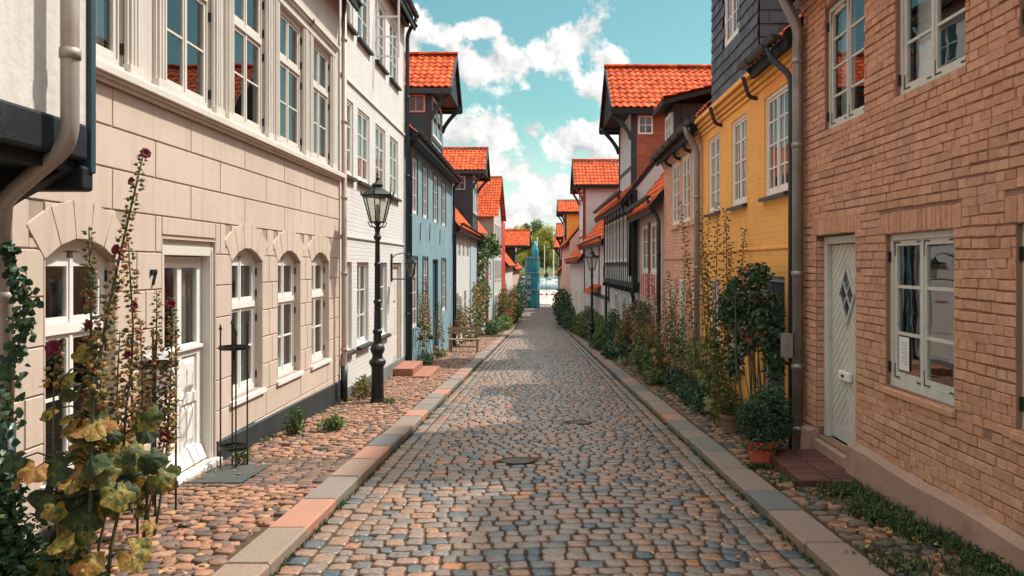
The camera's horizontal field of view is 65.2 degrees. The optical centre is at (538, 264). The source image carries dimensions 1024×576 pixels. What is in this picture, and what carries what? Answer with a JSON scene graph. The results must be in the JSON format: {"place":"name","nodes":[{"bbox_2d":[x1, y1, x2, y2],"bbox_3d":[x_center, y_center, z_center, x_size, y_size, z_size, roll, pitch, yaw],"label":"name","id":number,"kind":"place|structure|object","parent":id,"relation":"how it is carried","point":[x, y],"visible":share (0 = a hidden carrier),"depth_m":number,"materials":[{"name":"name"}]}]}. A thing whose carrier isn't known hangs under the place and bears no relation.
{"place":"outdoors","nodes":[
{"label":"outdoors","id":0,"kind":"place"},
{"bbox_2d":[45,433,61,456],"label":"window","id":1,"kind":"structure","parent":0,"point":[57,441],"depth_m":12.78,"materials":[{"name":"black glass"}]},
{"bbox_2d":[0,0,95,569],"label":"house","id":2,"kind":"structure","parent":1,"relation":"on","point":[47,95],"depth_m":4.42,"materials":[{"name":"white paint"}]},
{"bbox_2d":[0,239,43,494],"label":"ivy","id":3,"kind":"object","parent":2,"relation":"attached to","point":[24,326],"visible":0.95,"depth_m":4.83,"materials":[{"name":"green plant"}]},
{"bbox_2d":[12,0,362,551],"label":"house","id":4,"kind":"structure","parent":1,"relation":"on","point":[226,113],"depth_m":8.48,"materials":[{"name":"white paint"}]},
{"bbox_2d":[40,240,106,490],"bbox_3d":[-3.458,0.680,5.970,0.185,1.780,1.040,0,0,0],"label":"window","id":5,"kind":"structure","parent":4,"relation":"in","point":[67,326],"depth_m":5.95,"materials":[{"name":"white paint"}]},
{"bbox_2d":[96,0,122,65],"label":"window","id":6,"kind":"structure","parent":4,"relation":"in","point":[113,54],"depth_m":6.52,"materials":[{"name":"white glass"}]},
{"bbox_2d":[164,256,206,471],"bbox_3d":[-3.533,0.965,7.822,0.164,2.090,1.005,0,0,0],"label":"door","id":7,"kind":"structure","parent":4,"relation":"in","point":[190,449],"depth_m":8.07,"materials":[{"name":"white paint"}]},
{"bbox_2d":[167,0,210,107],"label":"window","id":8,"kind":"structure","parent":4,"relation":"in","point":[205,17],"depth_m":8.16,"materials":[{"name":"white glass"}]},
{"bbox_2d":[229,249,266,406],"bbox_3d":[-3.518,0.680,9.350,0.306,1.780,1.100,0,0,0],"label":"window","id":9,"kind":"structure","parent":4,"relation":"in","point":[240,303],"depth_m":9.62,"materials":[{"name":"white paint"}]},
{"bbox_2d":[234,0,263,132],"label":"window","id":10,"kind":"structure","parent":4,"relation":"in","point":[241,27],"depth_m":9.54,"materials":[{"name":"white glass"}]},
{"bbox_2d":[276,252,303,385],"bbox_3d":[-3.518,0.680,10.920,0.307,1.780,1.100,0,0,0],"label":"window","id":11,"kind":"structure","parent":4,"relation":"in","point":[284,297],"depth_m":11.10,"materials":[{"name":"white paint"}]},
{"bbox_2d":[280,8,301,150],"bbox_3d":[-3.457,-2.510,10.984,0.085,1.800,1.108,0,0,0],"label":"window","id":12,"kind":"structure","parent":4,"relation":"in","point":[289,67],"depth_m":11.09,"materials":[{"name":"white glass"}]},
{"bbox_2d":[310,254,331,369],"bbox_3d":[-3.458,0.680,12.470,0.185,1.780,1.100,0,0,0],"label":"window","id":13,"kind":"structure","parent":4,"relation":"in","point":[316,293],"depth_m":12.69,"materials":[{"name":"white paint"}]},
{"bbox_2d":[314,42,328,164],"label":"window","id":14,"kind":"structure","parent":4,"relation":"in","point":[319,91],"depth_m":12.77,"materials":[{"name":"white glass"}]},
{"bbox_2d":[45,0,439,432],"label":"house","id":15,"kind":"structure","parent":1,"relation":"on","point":[378,97],"depth_m":17.05,"materials":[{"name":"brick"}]},
{"bbox_2d":[347,262,356,356],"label":"window","id":16,"kind":"structure","parent":15,"relation":"in","point":[353,351],"depth_m":14.56,"materials":[{"name":"white paint"}]},
{"bbox_2d":[347,99,357,181],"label":"window","id":17,"kind":"structure","parent":15,"relation":"in","point":[349,172],"depth_m":14.64,"materials":[{"name":"white paint"}]},
{"bbox_2d":[356,262,372,350],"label":"window","id":18,"kind":"structure","parent":15,"relation":"in","point":[362,339],"depth_m":15.73,"materials":[{"name":"white paint"}]},
{"bbox_2d":[357,109,371,188],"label":"window","id":19,"kind":"structure","parent":15,"relation":"in","point":[364,182],"depth_m":15.84,"materials":[{"name":"white paint"}]},
{"bbox_2d":[357,0,373,55],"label":"window","id":20,"kind":"structure","parent":15,"relation":"in","point":[360,38],"depth_m":15.69,"materials":[{"name":"white paint"}]},
{"bbox_2d":[375,124,383,188],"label":"window","id":21,"kind":"structure","parent":15,"relation":"in","point":[378,130],"depth_m":17.66,"materials":[{"name":"white paint"}]},
{"bbox_2d":[375,0,388,74],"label":"window","id":22,"kind":"structure","parent":15,"relation":"in","point":[379,61],"depth_m":17.53,"materials":[{"name":"white paint"}]},
{"bbox_2d":[380,262,390,339],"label":"window","id":23,"kind":"structure","parent":15,"relation":"in","point":[387,335],"depth_m":17.94,"materials":[{"name":"white paint"}]},
{"bbox_2d":[393,267,396,360],"bbox_3d":[-3.518,1.198,19.310,0.045,2.305,1.030,0,0,0],"label":"door","id":24,"kind":"structure","parent":15,"relation":"in","point":[394,268],"depth_m":19.48,"materials":[{"name":"white wood"}]},
{"bbox_2d":[389,21,401,90],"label":"window","id":25,"kind":"structure","parent":15,"relation":"in","point":[393,41],"depth_m":19.03,"materials":[{"name":"white paint"}]},
{"bbox_2d":[390,137,401,201],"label":"window","id":26,"kind":"structure","parent":15,"relation":"in","point":[393,144],"depth_m":19.09,"materials":[{"name":"white paint"}]},
{"bbox_2d":[391,253,415,281],"bbox_3d":[-3.120,0.054,18.450,0.580,0.672,0.241,0,0,0],"label":"wall lantern","id":27,"kind":"object","parent":15,"relation":"attached to","point":[410,260],"depth_m":18.44,"materials":[{"name":"black metal"}]},
{"bbox_2d":[409,52,462,360],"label":"house","id":28,"kind":"structure","parent":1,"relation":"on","point":[434,95],"depth_m":25.47,"materials":[{"name":"blue paint"}]},
{"bbox_2d":[412,157,416,214],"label":"window","id":29,"kind":"structure","parent":28,"relation":"in","point":[414,162],"depth_m":22.26,"materials":[{"name":"white paint"}]},
{"bbox_2d":[412,258,416,327],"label":"window","id":30,"kind":"structure","parent":28,"relation":"in","point":[414,282],"depth_m":22.26,"materials":[{"name":"white paint"}]},
{"bbox_2d":[443,147,490,344],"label":"house","id":31,"kind":"structure","parent":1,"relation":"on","point":[470,166],"depth_m":40.99,"materials":[{"name":"grey paint"}]},
{"bbox_2d":[463,281,491,341],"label":"climbing vine","id":32,"kind":"object","parent":31,"relation":"attached to","point":[482,292],"visible":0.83,"depth_m":37.97,"materials":[{"name":"green plant"}]},
{"bbox_2d":[477,221,492,331],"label":"house","id":33,"kind":"structure","parent":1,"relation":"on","point":[488,277],"depth_m":52.96,"materials":[{"name":"paint"}]},
{"bbox_2d":[476,230,502,334],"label":"climbing vine","id":34,"kind":"object","parent":33,"relation":"attached to","point":[490,242],"visible":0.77,"depth_m":43.90,"materials":[{"name":"green plant"}]},
{"bbox_2d":[478,176,505,317],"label":"house","id":35,"kind":"structure","parent":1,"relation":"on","point":[491,212],"depth_m":58.34,"materials":[{"name":"grey paint"}]},
{"bbox_2d":[505,253,515,295],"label":"house","id":36,"kind":"structure","parent":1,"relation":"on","point":[509,264],"depth_m":71.49,"materials":[{"name":"white paint"}]},
{"bbox_2d":[505,229,530,290],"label":"house","id":37,"kind":"structure","parent":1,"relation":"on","point":[515,239],"depth_m":84.35,"materials":[{"name":"orange tile"}]},
{"bbox_2d":[556,223,562,293],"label":"house","id":38,"kind":"structure","parent":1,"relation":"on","point":[559,232],"depth_m":78.05,"materials":[{"name":"orange paint"}]},
{"bbox_2d":[556,199,578,301],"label":"house","id":39,"kind":"structure","parent":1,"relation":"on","point":[567,211],"depth_m":68.20,"materials":[{"name":"orange paint"}]},
{"bbox_2d":[564,159,618,314],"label":"house","id":40,"kind":"structure","parent":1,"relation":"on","point":[594,184],"depth_m":45.54,"materials":[{"name":"white paint"}]},
{"bbox_2d":[577,219,639,320],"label":"house","id":41,"kind":"structure","parent":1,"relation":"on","point":[594,239],"depth_m":37.72,"materials":[{"name":"grey paint"}]},
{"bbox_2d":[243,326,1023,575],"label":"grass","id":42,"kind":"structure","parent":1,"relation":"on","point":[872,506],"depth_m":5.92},
{"bbox_2d":[625,172,663,365],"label":"house","id":43,"kind":"structure","parent":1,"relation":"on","point":[648,210],"depth_m":21.04,"materials":[{"name":"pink paint"}]},
{"bbox_2d":[642,225,647,271],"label":"window","id":44,"kind":"structure","parent":43,"relation":"in","point":[644,229],"depth_m":22.94,"materials":[{"name":"white paint"}]},
{"bbox_2d":[651,222,656,272],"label":"window","id":45,"kind":"structure","parent":43,"relation":"in","point":[654,225],"depth_m":21.15,"materials":[{"name":"white paint"}]},
{"bbox_2d":[593,64,711,353],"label":"house","id":46,"kind":"structure","parent":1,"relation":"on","point":[632,94],"depth_m":25.28,"materials":[{"name":"grey paint"}]},
{"bbox_2d":[649,84,711,381],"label":"house","id":47,"kind":"structure","parent":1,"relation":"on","point":[677,155],"depth_m":17.12,"materials":[{"name":"brick"}]},
{"bbox_2d":[673,162,678,224],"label":"window","id":48,"kind":"structure","parent":47,"relation":"in","point":[676,167],"depth_m":17.66,"materials":[{"name":"white paint"}]},
{"bbox_2d":[683,154,689,221],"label":"window","id":49,"kind":"structure","parent":47,"relation":"in","point":[686,161],"depth_m":16.44,"materials":[{"name":"white paint"}]},
{"bbox_2d":[694,0,803,448],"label":"house","id":50,"kind":"structure","parent":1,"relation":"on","point":[743,122],"depth_m":11.28,"materials":[{"name":"yellow brick"}]},
{"bbox_2d":[704,133,719,217],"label":"window","id":51,"kind":"structure","parent":50,"relation":"in","point":[715,141],"depth_m":13.86,"materials":[{"name":"white paint"}]},
{"bbox_2d":[726,113,746,211],"bbox_3d":[3.101,-1.535,12.130,0.281,1.390,1.040,0,0,0],"label":"window","id":52,"kind":"structure","parent":50,"relation":"in","point":[738,203],"depth_m":12.30,"materials":[{"name":"white paint"}]},
{"bbox_2d":[758,83,787,201],"bbox_3d":[3.101,-1.535,10.230,0.281,1.390,1.120,0,0,0],"label":"window","id":53,"kind":"structure","parent":50,"relation":"in","point":[780,95],"depth_m":10.42,"materials":[{"name":"white paint"}]},
{"bbox_2d":[772,282,784,411],"bbox_3d":[3.120,1.237,10.300,0.040,2.025,0.750,0,0,0],"label":"door","id":54,"kind":"structure","parent":50,"relation":"in","point":[779,287],"depth_m":10.25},
{"bbox_2d":[778,0,1023,574],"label":"house","id":55,"kind":"structure","parent":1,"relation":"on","point":[912,273],"depth_m":6.70,"materials":[{"name":"brick"}]},
{"bbox_2d":[832,244,855,443],"bbox_3d":[3.157,0.810,8.175,0.106,2.040,0.870,0,0,0],"label":"door","id":56,"kind":"structure","parent":55,"relation":"in","point":[843,256],"depth_m":8.26,"materials":[{"name":"grey paint"}]},
{"bbox_2d":[827,0,864,128],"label":"window","id":57,"kind":"structure","parent":55,"relation":"in","point":[847,8],"depth_m":8.28,"materials":[{"name":"grey paint"}]},
{"bbox_2d":[888,230,953,405],"bbox_3d":[3.087,0.390,6.404,0.085,1.300,1.148,0,0,0],"label":"window","id":58,"kind":"structure","parent":55,"relation":"in","point":[922,385],"depth_m":6.45,"materials":[{"name":"grey paint"}]},
{"bbox_2d":[898,0,965,94],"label":"window","id":59,"kind":"structure","parent":55,"relation":"in","point":[930,23],"depth_m":6.60,"materials":[{"name":"grey paint"}]},
{"bbox_2d":[1019,224,1023,428],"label":"window","id":60,"kind":"structure","parent":55,"relation":"in","point":[1021,249],"depth_m":5.06,"materials":[{"name":"grey paint"}]},
{"bbox_2d":[35,322,514,575],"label":"pavement","id":61,"kind":"structure","parent":0,"point":[240,520],"depth_m":7.27,"materials":[{"name":"brown stone"}]},
{"bbox_2d":[0,457,108,575],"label":"bush","id":62,"kind":"object","parent":61,"relation":"on","point":[16,559],"visible":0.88,"depth_m":4.70,"materials":[{"name":"green plant"}]},
{"bbox_2d":[3,148,175,575],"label":"hollyhock","id":63,"kind":"object","parent":61,"relation":"on","point":[71,510],"visible":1,"depth_m":4.71,"materials":[{"name":"green plant"}]},
{"bbox_2d":[49,329,150,575],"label":"hollyhock","id":64,"kind":"object","parent":61,"relation":"on","point":[101,446],"visible":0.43,"depth_m":5.03,"materials":[{"name":"green plant"}]},
{"bbox_2d":[130,328,178,516],"bbox_3d":[-3.100,1.270,6.450,0.362,1.506,0.362,0,0,0],"label":"plant support","id":65,"kind":"object","parent":61,"relation":"on","point":[149,365],"visible":0.33,"depth_m":6.52,"materials":[{"name":"black metal"}]},
{"bbox_2d":[126,289,183,537],"bbox_3d":[-2.784,1.082,5.773,0.424,1.805,0.502,0,0,-24],"label":"hollyhock","id":66,"kind":"object","parent":61,"relation":"on","point":[167,436],"visible":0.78,"depth_m":5.86,"materials":[{"name":"green plant"}]},
{"bbox_2d":[189,465,269,483],"bbox_3d":[-3.020,2.056,7.865,0.480,0.061,0.830,0,0,0],"label":"doormat","id":67,"kind":"object","parent":61,"relation":"on","point":[225,474],"visible":1,"depth_m":7.79,"materials":[{"name":"rubber"}]},
{"bbox_2d":[218,318,249,467],"bbox_3d":[-3.130,1.333,8.220,0.302,1.555,0.302,0,0,0],"label":"plant support","id":68,"kind":"object","parent":61,"relation":"on","point":[235,347],"visible":0.98,"depth_m":8.26,"materials":[{"name":"black metal"}]},
{"bbox_2d":[282,407,307,435],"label":"weed","id":69,"kind":"object","parent":61,"relation":"on","point":[295,428],"visible":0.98,"depth_m":10.15,"materials":[{"name":"green plant"}]},
{"bbox_2d":[314,412,347,430],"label":"weed","id":70,"kind":"object","parent":61,"relation":"on","point":[336,423],"visible":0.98,"depth_m":10.59,"materials":[{"name":"green plant"}]},
{"bbox_2d":[348,374,370,398],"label":"weed","id":71,"kind":"object","parent":61,"relation":"on","point":[360,388],"visible":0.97,"depth_m":14.08,"materials":[{"name":"green plant"}]},
{"bbox_2d":[360,170,393,403],"bbox_3d":[-2.760,0.412,13.700,0.526,4.058,0.602,0,0,0],"label":"street lamp","id":72,"kind":"object","parent":61,"relation":"on","point":[377,362],"visible":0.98,"depth_m":13.64,"materials":[{"name":"black metal"}]},
{"bbox_2d":[416,275,432,363],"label":"hollyhock","id":73,"kind":"object","parent":61,"relation":"on","point":[426,327],"visible":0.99,"depth_m":21.36,"materials":[{"name":"green plant"}]},
{"bbox_2d":[425,301,444,359],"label":"hollyhock","id":74,"kind":"object","parent":61,"relation":"on","point":[437,351],"visible":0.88,"depth_m":24.67,"materials":[{"name":"green plant"}]},
{"bbox_2d":[453,296,470,347],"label":"hollyhock","id":75,"kind":"object","parent":61,"relation":"on","point":[461,320],"visible":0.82,"depth_m":31.88,"materials":[{"name":"green plant"}]},
{"bbox_2d":[447,327,481,351],"bbox_3d":[-2.650,2.674,28.428,1.220,0.900,0.467,0,0,0],"label":"bench","id":76,"kind":"object","parent":61,"relation":"on","point":[451,332],"visible":0.88,"depth_m":28.61,"materials":[{"name":"brown wood"}]},
{"bbox_2d":[483,313,513,334],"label":"bush","id":77,"kind":"object","parent":61,"relation":"on","point":[495,325],"visible":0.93,"depth_m":49.24,"materials":[{"name":"green plant"}]},
{"bbox_2d":[496,285,518,322],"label":"bush","id":78,"kind":"object","parent":61,"relation":"on","point":[507,304],"visible":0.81,"depth_m":57.73,"materials":[{"name":"green plant"}]},
{"bbox_2d":[512,278,527,317],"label":"bush","id":79,"kind":"object","parent":61,"relation":"on","point":[521,296],"visible":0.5,"depth_m":74.46,"materials":[{"name":"green plant"}]},
{"bbox_2d":[103,352,1015,575],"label":"fallen leaves","id":80,"kind":"object","parent":61,"relation":"on","point":[892,571],"visible":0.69,"depth_m":6.75,"materials":[{"name":"brown plant"}]},
{"bbox_2d":[520,262,557,279],"bbox_3d":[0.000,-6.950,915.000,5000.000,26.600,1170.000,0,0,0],"label":"bank","id":81,"kind":"structure","parent":0,"point":[549,268],"depth_m":411.13,"materials":[{"name":"green plant"}]},
{"bbox_2d":[530,222,557,272],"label":"tree","id":82,"kind":"object","parent":81,"relation":"on","point":[545,238],"visible":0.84,"depth_m":342.20,"materials":[{"name":"green plant"}]},
{"bbox_2d":[274,304,822,575],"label":"road","id":83,"kind":"structure","parent":0,"point":[535,338],"depth_m":7.26,"materials":[{"name":"grey stone"}]},
{"bbox_2d":[211,307,525,575],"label":"kerb","id":84,"kind":"structure","parent":83,"relation":"on","point":[270,548],"depth_m":7.02,"materials":[{"name":"stone"}]},
{"bbox_2d":[500,457,533,464],"bbox_3d":[-0.240,2.176,8.850,0.380,0.055,0.380,0,0,0],"label":"manhole cover","id":85,"kind":"object","parent":83,"relation":"on","point":[517,460],"visible":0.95,"depth_m":8.81,"materials":[{"name":"metal"}]},
{"bbox_2d":[524,241,539,306],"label":"tower","id":86,"kind":"structure","parent":83,"relation":"on","point":[532,273],"depth_m":93.01,"materials":[{"name":"metal"}]},
{"bbox_2d":[554,305,887,575],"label":"kerb","id":87,"kind":"structure","parent":83,"relation":"on","point":[810,536],"depth_m":6.98,"materials":[{"name":"stone"}]},
{"bbox_2d":[405,0,711,234],"label":"sky","id":88,"kind":"structure","parent":0,"point":[531,72],"materials":[{"name":"blue"}]},
{"bbox_2d":[581,335,1001,575],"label":"sidewalk","id":89,"kind":"structure","parent":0,"point":[833,530],"depth_m":6.60,"materials":[{"name":"stone"}]},
{"bbox_2d":[551,286,575,331],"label":"bush","id":90,"kind":"object","parent":89,"relation":"on","point":[563,311],"visible":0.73,"depth_m":57.38,"materials":[{"name":"green plant"}]},
{"bbox_2d":[570,304,597,338],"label":"bush","id":91,"kind":"object","parent":89,"relation":"on","point":[579,320],"visible":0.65,"depth_m":40.29,"materials":[{"name":"green plant"}]},
{"bbox_2d":[585,249,598,347],"bbox_3d":[2.100,1.293,31.500,0.526,4.058,0.602,0,0,0],"label":"street lamp","id":92,"kind":"object","parent":89,"relation":"on","point":[591,255],"visible":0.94,"depth_m":31.44,"materials":[{"name":"black metal"}]},
{"bbox_2d":[584,311,607,349],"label":"bush","id":93,"kind":"object","parent":89,"relation":"on","point":[599,327],"visible":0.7,"depth_m":30.53,"materials":[{"name":"green plant"}]},
{"bbox_2d":[600,309,625,360],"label":"bush","id":94,"kind":"object","parent":89,"relation":"on","point":[611,353],"visible":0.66,"depth_m":26.65,"materials":[{"name":"green plant"}]},
{"bbox_2d":[611,301,634,366],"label":"hollyhock","id":95,"kind":"object","parent":89,"relation":"on","point":[620,358],"visible":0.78,"depth_m":22.85,"materials":[{"name":"green plant"}]},
{"bbox_2d":[620,299,652,361],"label":"rose bush","id":96,"kind":"object","parent":89,"relation":"on","point":[640,305],"visible":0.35,"depth_m":21.63,"materials":[{"name":"green plant"}]},
{"bbox_2d":[628,303,654,374],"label":"hollyhock","id":97,"kind":"object","parent":89,"relation":"on","point":[635,328],"visible":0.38,"depth_m":19.18,"materials":[{"name":"green plant"}]},
{"bbox_2d":[629,328,671,385],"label":"bush","id":98,"kind":"object","parent":89,"relation":"on","point":[653,378],"visible":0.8,"depth_m":17.34,"materials":[{"name":"green plant"}]},
{"bbox_2d":[642,299,673,370],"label":"hollyhock","id":99,"kind":"object","parent":89,"relation":"on","point":[650,343],"visible":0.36,"depth_m":17.71,"materials":[{"name":"green plant"}]},
{"bbox_2d":[644,257,687,388],"bbox_3d":[2.657,1.202,16.036,0.728,2.704,2.224,0,0,-4],"label":"hollyhock","id":100,"kind":"object","parent":89,"relation":"on","point":[652,330],"visible":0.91,"depth_m":16.33,"materials":[{"name":"green plant"}]},
{"bbox_2d":[663,366,722,417],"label":"bush","id":101,"kind":"object","parent":89,"relation":"on","point":[685,390],"visible":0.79,"depth_m":13.73,"materials":[{"name":"green plant"}]},
{"bbox_2d":[669,315,734,411],"bbox_3d":[2.799,1.683,14.086,0.380,1.382,4.647,0,0,0],"label":"bush","id":102,"kind":"object","parent":89,"relation":"on","point":[680,351],"visible":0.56,"depth_m":14.36,"materials":[{"name":"green plant"}]},
{"bbox_2d":[678,201,735,393],"bbox_3d":[2.705,0.644,12.649,0.597,3.438,1.770,0,0,-5],"label":"hollyhock","id":103,"kind":"object","parent":89,"relation":"on","point":[698,373],"visible":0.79,"depth_m":12.58,"materials":[{"name":"green plant"}]},
{"bbox_2d":[699,305,729,424],"bbox_3d":[2.721,1.480,12.176,0.550,1.780,3.445,0,0,12],"label":"hollyhock","id":104,"kind":"object","parent":89,"relation":"on","point":[710,400],"visible":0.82,"depth_m":11.75,"materials":[{"name":"green plant"}]},
{"bbox_2d":[719,412,738,433],"bbox_3d":[2.550,2.096,10.600,0.308,0.240,0.308,0,0,0],"label":"flower pot","id":105,"kind":"object","parent":89,"relation":"on","point":[728,423],"visible":0.56,"depth_m":10.50,"materials":[{"name":"ceramic"}]},
{"bbox_2d":[715,389,743,433],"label":"shrub","id":106,"kind":"object","parent":105,"relation":"in","point":[727,410],"visible":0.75,"depth_m":10.56,"materials":[{"name":"green plant"}]},
{"bbox_2d":[717,208,747,411],"bbox_3d":[2.809,0.732,11.432,0.471,3.093,0.348,0,0,-41],"label":"hollyhock","id":107,"kind":"object","parent":89,"relation":"on","point":[734,382],"visible":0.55,"depth_m":11.37,"materials":[{"name":"green plant"}]},
{"bbox_2d":[712,261,787,401],"bbox_3d":[2.698,1.094,10.260,0.595,2.288,2.134,0,0,0],"label":"climbing rose","id":108,"kind":"object","parent":89,"relation":"on","point":[750,310],"visible":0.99,"depth_m":9.90,"materials":[{"name":"green plant"}]},
{"bbox_2d":[744,437,779,465],"bbox_3d":[2.360,1.979,8.450,0.374,0.270,0.374,0,0,0],"label":"flower pot","id":109,"kind":"object","parent":89,"relation":"on","point":[760,455],"visible":0.6,"depth_m":8.33,"materials":[{"name":"ceramic"}]},
{"bbox_2d":[734,381,797,453],"bbox_3d":[2.431,1.709,8.582,0.700,0.904,0.777,0,0,0],"label":"shrub","id":110,"kind":"object","parent":109,"relation":"in","point":[776,422],"visible":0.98,"depth_m":8.48,"materials":[{"name":"green plant"}]},
{"bbox_2d":[770,448,858,488],"bbox_3d":[2.705,2.141,7.989,0.590,0.319,1.288,0,0,0],"label":"doorstep","id":111,"kind":"object","parent":89,"relation":"on","point":[807,467],"visible":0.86,"depth_m":7.86,"materials":[{"name":"red brick"}]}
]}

